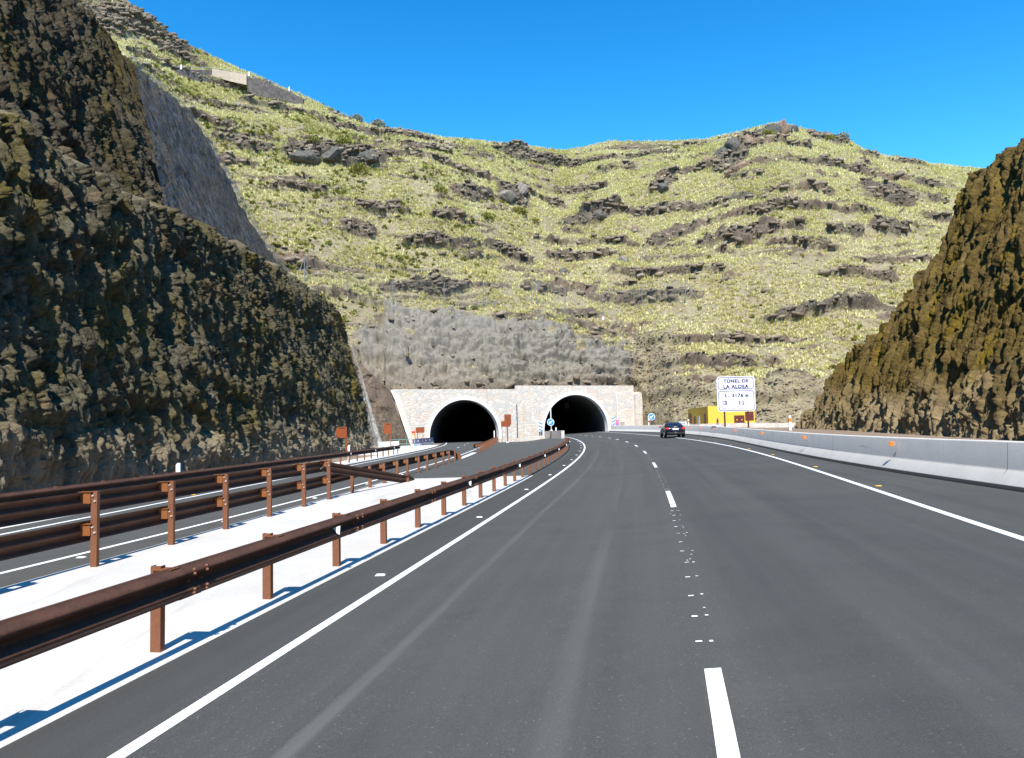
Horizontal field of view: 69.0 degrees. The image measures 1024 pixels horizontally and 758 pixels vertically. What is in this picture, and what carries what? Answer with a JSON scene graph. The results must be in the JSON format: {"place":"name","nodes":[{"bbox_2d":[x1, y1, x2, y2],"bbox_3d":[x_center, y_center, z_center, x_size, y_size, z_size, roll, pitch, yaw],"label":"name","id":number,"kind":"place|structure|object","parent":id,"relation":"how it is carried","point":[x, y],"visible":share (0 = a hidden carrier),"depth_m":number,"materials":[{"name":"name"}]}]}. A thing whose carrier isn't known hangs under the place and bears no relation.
{"place":"outdoors","nodes":[
{"label":"outdoors","id":0,"kind":"place"},
{"bbox_2d":[0,0,284,269],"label":"cliff","id":1,"kind":"structure","parent":0,"point":[70,84],"depth_m":45.28,"materials":[{"name":"stone"}]},
{"bbox_2d":[133,54,273,261],"bbox_3d":[-24.365,-15.959,63.901,5.347,13.831,34.090,-1,-4,0],"label":"rockfall net","id":2,"kind":"object","parent":1,"relation":"attached to","point":[210,210],"visible":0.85,"depth_m":57.03,"materials":[{"name":"metal"}]},
{"bbox_2d":[0,110,373,493],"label":"cliff","id":3,"kind":"structure","parent":0,"point":[140,336],"depth_m":32.69,"materials":[{"name":"brown stone"}]},
{"bbox_2d":[0,454,398,528],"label":"concrete strip","id":4,"kind":"object","parent":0,"point":[359,460],"visible":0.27,"depth_m":49.52,"materials":[{"name":"white concrete"}]},
{"bbox_2d":[0,445,400,502],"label":"guardrail","id":5,"kind":"object","parent":4,"relation":"on","point":[60,490],"visible":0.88,"depth_m":24.48,"materials":[{"name":"brown metal"}]},
{"bbox_2d":[0,438,490,587],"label":"road","id":6,"kind":"structure","parent":0,"point":[464,445],"depth_m":17.07,"materials":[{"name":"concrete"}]},
{"bbox_2d":[0,440,447,534],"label":"edge line","id":7,"kind":"object","parent":6,"relation":"on","point":[158,503],"visible":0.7,"depth_m":20.15,"materials":[{"name":"paint"}]},
{"bbox_2d":[0,449,474,573],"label":"edge line","id":8,"kind":"object","parent":6,"relation":"on","point":[177,530],"visible":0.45,"depth_m":14.50,"materials":[{"name":"paint"}]},
{"bbox_2d":[0,475,532,747],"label":"median pavement","id":9,"kind":"structure","parent":0,"point":[41,690],"depth_m":9.15,"materials":[{"name":"concrete"}]},
{"bbox_2d":[0,450,461,566],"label":"guardrail","id":10,"kind":"object","parent":9,"relation":"on","point":[94,529],"visible":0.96,"depth_m":13.24,"materials":[{"name":"metal"}]},
{"bbox_2d":[287,455,375,465],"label":"verge","id":11,"kind":"structure","parent":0,"point":[334,460],"depth_m":54.96,"materials":[{"name":"white concrete"}]},
{"bbox_2d":[176,463,180,471],"bbox_3d":[-12.467,3.652,27.839,0.140,1.030,0.100,-1,-4,0],"label":"delineator post","id":12,"kind":"object","parent":11,"relation":"on","point":[178,467],"visible":0.47,"depth_m":27.81,"materials":[{"name":"white plastic"}]},
{"bbox_2d":[335,427,346,457],"bbox_3d":[-13.021,4.971,56.842,0.870,2.670,0.107,-1,-4,0],"label":"sign back","id":13,"kind":"object","parent":11,"relation":"on","point":[340,432],"visible":0.94,"depth_m":56.85,"materials":[{"name":"metal"}]},
{"bbox_2d":[335,304,381,447],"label":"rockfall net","id":14,"kind":"object","parent":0,"point":[368,404],"visible":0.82,"depth_m":83.73,"materials":[{"name":"grey metal"}]},
{"bbox_2d":[351,354,409,446],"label":"terrain","id":15,"kind":"structure","parent":0,"point":[376,393],"depth_m":102.99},
{"bbox_2d":[362,445,437,454],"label":"apron pavement","id":16,"kind":"structure","parent":0,"point":[402,449],"depth_m":74.86,"materials":[{"name":"concrete"}]},
{"bbox_2d":[370,443,440,454],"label":"verge","id":17,"kind":"structure","parent":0,"point":[410,445],"depth_m":99.96,"materials":[{"name":"beige concrete"}]},
{"bbox_2d":[384,423,390,450],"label":"sign back","id":18,"kind":"object","parent":17,"relation":"on","point":[387,428],"visible":0.96,"depth_m":74.83,"materials":[{"name":"metal"}]},
{"bbox_2d":[378,441,398,447],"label":"wall","id":19,"kind":"structure","parent":17,"relation":"on","point":[387,444],"depth_m":83.53,"materials":[{"name":"concrete"}]},
{"bbox_2d":[390,390,411,444],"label":"wing wall","id":20,"kind":"structure","parent":17,"relation":"on","point":[403,417],"depth_m":105.16,"materials":[{"name":"concrete"}]},
{"bbox_2d":[393,439,414,447],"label":"railing","id":21,"kind":"object","parent":17,"relation":"on","point":[406,443],"visible":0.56,"depth_m":86.48,"materials":[{"name":"metal"}]},
{"bbox_2d":[416,427,424,438],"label":"sign back","id":22,"kind":"object","parent":17,"relation":"on","point":[419,429],"visible":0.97,"depth_m":96.06,"materials":[{"name":"brown metal"}]},
{"bbox_2d":[411,437,433,446],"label":"concrete barrier","id":23,"kind":"object","parent":17,"relation":"on","point":[422,441],"visible":0.94,"depth_m":97.05,"materials":[{"name":"concrete"}]},
{"bbox_2d":[409,438,570,478],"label":"gore pavement","id":24,"kind":"structure","parent":0,"point":[497,454],"depth_m":45.60,"materials":[{"name":"grey asphalt"}]},
{"bbox_2d":[0,437,569,668],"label":"guardrail","id":25,"kind":"object","parent":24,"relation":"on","point":[33,633],"visible":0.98,"depth_m":6.95,"materials":[{"name":"brown metal"}]},
{"bbox_2d":[473,437,497,453],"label":"guardrail","id":26,"kind":"object","parent":24,"relation":"on","point":[484,445],"visible":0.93,"depth_m":69.75,"materials":[{"name":"brown metal"}]},
{"bbox_2d":[501,414,510,442],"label":"sign back","id":27,"kind":"object","parent":24,"relation":"on","point":[506,422],"visible":0.97,"depth_m":102.79,"materials":[{"name":"metal"}]},
{"bbox_2d":[498,435,544,441],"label":"concrete barrier","id":28,"kind":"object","parent":24,"relation":"on","point":[523,439],"depth_m":107.76,"materials":[{"name":"white concrete"}]},
{"bbox_2d":[547,419,553,429],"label":"round sign","id":29,"kind":"object","parent":24,"relation":"on","point":[550,422],"visible":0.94,"depth_m":103.31,"materials":[{"name":"blue metal"}]},
{"bbox_2d":[544,431,564,438],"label":"parapet wall","id":30,"kind":"structure","parent":24,"relation":"on","point":[554,434],"depth_m":101.91,"materials":[{"name":"grey concrete"}]},
{"bbox_2d":[0,431,1023,757],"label":"road","id":31,"kind":"structure","parent":0,"point":[832,619],"depth_m":6.36,"materials":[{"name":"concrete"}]},
{"bbox_2d":[107,438,584,757],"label":"edge line","id":32,"kind":"object","parent":31,"relation":"on","point":[141,741],"visible":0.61,"depth_m":6.31,"materials":[{"name":"paint"}]},
{"bbox_2d":[585,435,740,757],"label":"lane line","id":33,"kind":"object","parent":31,"relation":"on","point":[726,743],"visible":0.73,"depth_m":4.48,"materials":[{"name":"paint"}]},
{"bbox_2d":[659,422,684,437],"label":"car","id":34,"kind":"object","parent":31,"relation":"on","point":[673,428],"visible":0.98,"depth_m":69.55,"materials":[{"name":"blue paint"}]},
{"bbox_2d":[645,454,712,641],"bbox_3d":[5.583,3.513,29.946,0.592,0.180,48.726,-2,-4,9],"label":"lane line","id":35,"kind":"object","parent":31,"relation":"on","point":[692,595],"visible":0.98,"depth_m":7.05,"materials":[{"name":"paint"}]},
{"bbox_2d":[610,425,1023,491],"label":"concrete barrier","id":36,"kind":"object","parent":31,"relation":"on","point":[994,463],"visible":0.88,"depth_m":20.15,"materials":[{"name":"concrete"}]},
{"bbox_2d":[612,432,1023,540],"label":"edge line","id":37,"kind":"object","parent":31,"relation":"on","point":[961,518],"visible":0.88,"depth_m":13.41,"materials":[{"name":"paint"}]},
{"bbox_2d":[76,0,986,432],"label":"hillside","id":38,"kind":"structure","parent":0,"point":[512,342],"depth_m":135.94,"materials":[{"name":"green plant"}]},
{"bbox_2d":[173,69,211,82],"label":"retaining wall","id":39,"kind":"structure","parent":38,"relation":"on","point":[188,74],"depth_m":160.91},
{"bbox_2d":[212,69,247,86],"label":"retaining wall","id":40,"kind":"structure","parent":38,"relation":"on","point":[240,79],"depth_m":166.10,"materials":[{"name":"beige concrete"}]},
{"bbox_2d":[167,65,302,95],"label":"railing","id":41,"kind":"object","parent":38,"relation":"on","point":[248,73],"visible":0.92,"depth_m":167.41,"materials":[{"name":"metal"}]},
{"bbox_2d":[247,77,303,104],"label":"retaining wall","id":42,"kind":"structure","parent":38,"relation":"on","point":[262,88],"depth_m":170.63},
{"bbox_2d":[289,150,320,164],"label":"boulder","id":43,"kind":"object","parent":38,"relation":"on","point":[309,157],"visible":0.85,"depth_m":149.29,"materials":[{"name":"grey stone"}]},
{"bbox_2d":[306,135,320,143],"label":"shrub","id":44,"kind":"object","parent":38,"relation":"on","point":[313,139],"visible":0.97,"depth_m":152.21,"materials":[{"name":"green plant"}]},
{"bbox_2d":[321,146,343,162],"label":"boulder","id":45,"kind":"object","parent":38,"relation":"on","point":[332,154],"visible":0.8,"depth_m":151.53,"materials":[{"name":"grey stone"}]},
{"bbox_2d":[334,135,357,145],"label":"shrub","id":46,"kind":"object","parent":38,"relation":"on","point":[344,141],"visible":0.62,"depth_m":155.29,"materials":[{"name":"green plant"}]},
{"bbox_2d":[350,114,363,121],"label":"shrub","id":47,"kind":"object","parent":38,"relation":"on","point":[358,116],"visible":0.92,"depth_m":186.17,"materials":[{"name":"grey plant"}]},
{"bbox_2d":[348,162,370,172],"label":"shrub","id":48,"kind":"object","parent":38,"relation":"on","point":[362,167],"visible":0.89,"depth_m":152.64,"materials":[{"name":"green plant"}]},
{"bbox_2d":[354,149,378,163],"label":"boulder","id":49,"kind":"object","parent":38,"relation":"on","point":[367,157],"visible":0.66,"depth_m":154.76,"materials":[{"name":"grey stone"}]},
{"bbox_2d":[371,118,385,126],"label":"shrub","id":50,"kind":"object","parent":38,"relation":"on","point":[378,122],"visible":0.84,"depth_m":189.16,"materials":[{"name":"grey plant"}]},
{"bbox_2d":[433,184,448,192],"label":"shrub","id":51,"kind":"object","parent":38,"relation":"on","point":[441,187],"visible":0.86,"depth_m":152.29,"materials":[{"name":"green plant"}]},
{"bbox_2d":[394,389,516,442],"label":"tunnel portal","id":52,"kind":"object","parent":38,"relation":"on","point":[440,415],"visible":0.91,"depth_m":112.48,"materials":[{"name":"stone"}]},
{"bbox_2d":[481,212,493,219],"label":"shrub","id":53,"kind":"object","parent":38,"relation":"on","point":[485,215],"visible":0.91,"depth_m":155.73,"materials":[{"name":"green plant"}]},
{"bbox_2d":[298,256,695,319],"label":"rockfall fence","id":54,"kind":"object","parent":38,"relation":"on","point":[483,285],"visible":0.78,"depth_m":129.96,"materials":[{"name":"metal"}]},
{"bbox_2d":[498,190,515,202],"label":"boulder","id":55,"kind":"object","parent":38,"relation":"on","point":[508,196],"visible":0.83,"depth_m":166.93,"materials":[{"name":"grey stone"}]},
{"bbox_2d":[512,206,527,213],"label":"shrub","id":56,"kind":"object","parent":38,"relation":"on","point":[519,209],"visible":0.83,"depth_m":165.56,"materials":[{"name":"green plant"}]},
{"bbox_2d":[516,183,527,195],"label":"boulder","id":57,"kind":"object","parent":38,"relation":"on","point":[523,188],"visible":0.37,"depth_m":174.06,"materials":[{"name":"grey stone"}]},
{"bbox_2d":[78,0,970,388],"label":"rubble","id":58,"kind":"object","parent":38,"relation":"on","point":[148,16],"visible":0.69,"depth_m":154.13,"materials":[{"name":"grey stone"}]},
{"bbox_2d":[107,0,980,377],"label":"shrubbery","id":59,"kind":"object","parent":38,"relation":"on","point":[343,190],"visible":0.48,"depth_m":149.46,"materials":[{"name":"green plant"}]},
{"bbox_2d":[558,267,569,272],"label":"boulder","id":60,"kind":"object","parent":38,"relation":"on","point":[564,269],"visible":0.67,"depth_m":153.25,"materials":[{"name":"grey stone"}]},
{"bbox_2d":[514,386,634,437],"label":"tunnel portal","id":61,"kind":"object","parent":38,"relation":"on","point":[592,409],"visible":0.88,"depth_m":121.70,"materials":[{"name":"stone"}]},
{"bbox_2d":[362,309,828,424],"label":"rubble","id":62,"kind":"object","parent":38,"relation":"on","point":[683,382],"visible":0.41,"depth_m":117.36,"materials":[{"name":"stone"}]},
{"bbox_2d":[592,209,606,220],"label":"boulder","id":63,"kind":"object","parent":38,"relation":"on","point":[600,216],"visible":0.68,"depth_m":171.46,"materials":[{"name":"grey stone"}]},
{"bbox_2d":[617,256,628,261],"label":"boulder","id":64,"kind":"object","parent":38,"relation":"on","point":[622,258],"visible":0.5,"depth_m":152.82,"materials":[{"name":"grey stone"}]},
{"bbox_2d":[656,183,668,193],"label":"boulder","id":65,"kind":"object","parent":38,"relation":"on","point":[662,187],"visible":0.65,"depth_m":173.28,"materials":[{"name":"grey stone"}]},
{"bbox_2d":[713,147,727,156],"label":"boulder","id":66,"kind":"object","parent":38,"relation":"on","point":[721,149],"visible":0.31,"depth_m":180.89,"materials":[{"name":"grey stone"}]},
{"bbox_2d":[724,171,734,176],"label":"boulder","id":67,"kind":"object","parent":38,"relation":"on","point":[726,173],"visible":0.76,"depth_m":166.58,"materials":[{"name":"beige stone"}]},
{"bbox_2d":[724,138,740,151],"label":"boulder","id":68,"kind":"object","parent":38,"relation":"on","point":[733,144],"visible":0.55,"depth_m":180.78,"materials":[{"name":"grey stone"}]},
{"bbox_2d":[732,161,747,171],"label":"boulder","id":69,"kind":"object","parent":38,"relation":"on","point":[738,166],"visible":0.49,"depth_m":167.11,"materials":[{"name":"beige stone"}]},
{"bbox_2d":[741,134,752,141],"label":"boulder","id":70,"kind":"object","parent":38,"relation":"on","point":[747,137],"visible":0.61,"depth_m":180.31,"materials":[{"name":"brown stone"}]},
{"bbox_2d":[762,129,774,134],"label":"shrub","id":71,"kind":"object","parent":38,"relation":"on","point":[769,132],"visible":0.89,"depth_m":180.10,"materials":[{"name":"green plant"}]},
{"bbox_2d":[765,123,781,134],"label":"boulder","id":72,"kind":"object","parent":38,"relation":"on","point":[775,128],"visible":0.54,"depth_m":181.24,"materials":[{"name":"grey stone"}]},
{"bbox_2d":[776,119,788,133],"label":"boulder","id":73,"kind":"object","parent":38,"relation":"on","point":[783,125],"visible":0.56,"depth_m":183.67,"materials":[{"name":"stone"}]},
{"bbox_2d":[791,125,798,132],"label":"boulder","id":74,"kind":"object","parent":38,"relation":"on","point":[796,128],"visible":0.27,"depth_m":193.40,"materials":[{"name":"grey stone"}]},
{"bbox_2d":[825,134,837,139],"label":"shrub","id":75,"kind":"object","parent":38,"relation":"on","point":[830,136],"visible":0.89,"depth_m":196.42,"materials":[{"name":"green plant"}]},
{"bbox_2d":[835,132,849,137],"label":"shrub","id":76,"kind":"object","parent":38,"relation":"on","point":[843,134],"visible":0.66,"depth_m":199.44,"materials":[{"name":"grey plant"}]},
{"bbox_2d":[127,0,1023,167],"label":"sky","id":77,"kind":"structure","parent":0,"point":[934,81],"materials":[{"name":"blue"}]},
{"bbox_2d":[736,427,1010,440],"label":"verge","id":78,"kind":"structure","parent":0,"point":[827,431],"depth_m":38.38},
{"bbox_2d":[620,421,630,425],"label":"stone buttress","id":79,"kind":"structure","parent":78,"relation":"on","point":[624,423],"depth_m":121.34,"materials":[{"name":"beige stone"}]},
{"bbox_2d":[634,392,642,424],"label":"stone pier","id":80,"kind":"structure","parent":78,"relation":"on","point":[638,410],"depth_m":123.25,"materials":[{"name":"beige stone"}]},
{"bbox_2d":[648,413,654,424],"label":"round sign","id":81,"kind":"object","parent":78,"relation":"on","point":[651,416],"visible":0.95,"depth_m":103.83,"materials":[{"name":"blue metal"}]},
{"bbox_2d":[688,406,754,423],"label":"service building","id":82,"kind":"structure","parent":78,"relation":"on","point":[706,415],"depth_m":83.89,"materials":[{"name":"yellow paint"}]},
{"bbox_2d":[688,413,691,423],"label":"door","id":83,"kind":"structure","parent":82,"relation":"in","point":[690,415],"depth_m":95.47,"materials":[{"name":"metal"}]},
{"bbox_2d":[734,415,744,422],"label":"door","id":84,"kind":"structure","parent":82,"relation":"in","point":[737,418],"depth_m":83.78,"materials":[{"name":"brown metal"}]},
{"bbox_2d":[716,376,755,427],"bbox_3d":[18.678,2.238,62.041,3.160,4.920,0.196,-1,-4,0],"label":"information sign","id":85,"kind":"object","parent":78,"relation":"on","point":[735,393],"visible":1,"depth_m":62.02,"materials":[{"name":"white metal"}]},
{"bbox_2d":[682,423,795,427],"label":"rubble wall","id":86,"kind":"structure","parent":78,"relation":"on","point":[765,425],"depth_m":79.23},
{"bbox_2d":[788,415,791,429],"bbox_3d":[17.119,2.739,45.889,0.145,1.020,0.111,-1,-4,0],"label":"delineator post","id":87,"kind":"object","parent":78,"relation":"on","point":[789,421],"visible":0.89,"depth_m":45.85,"materials":[{"name":"white plastic"}]},
{"bbox_2d":[794,138,1023,440],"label":"cliff","id":88,"kind":"structure","parent":0,"point":[941,353],"depth_m":36.39,"materials":[{"name":"brown stone"}]},
{"label":"ground","id":89,"kind":"structure","parent":0,"visible":0},
{"bbox_2d":[538,421,541,435],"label":"chevron panel","id":90,"kind":"object","parent":89,"relation":"on","point":[540,426],"visible":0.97,"depth_m":115.95,"materials":[{"name":"white plastic"}]},
{"bbox_2d":[550,396,552,430],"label":"white pole","id":91,"kind":"object","parent":89,"relation":"on","point":[550,412],"visible":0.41,"depth_m":115.18,"materials":[{"name":"metal"}]}
]}

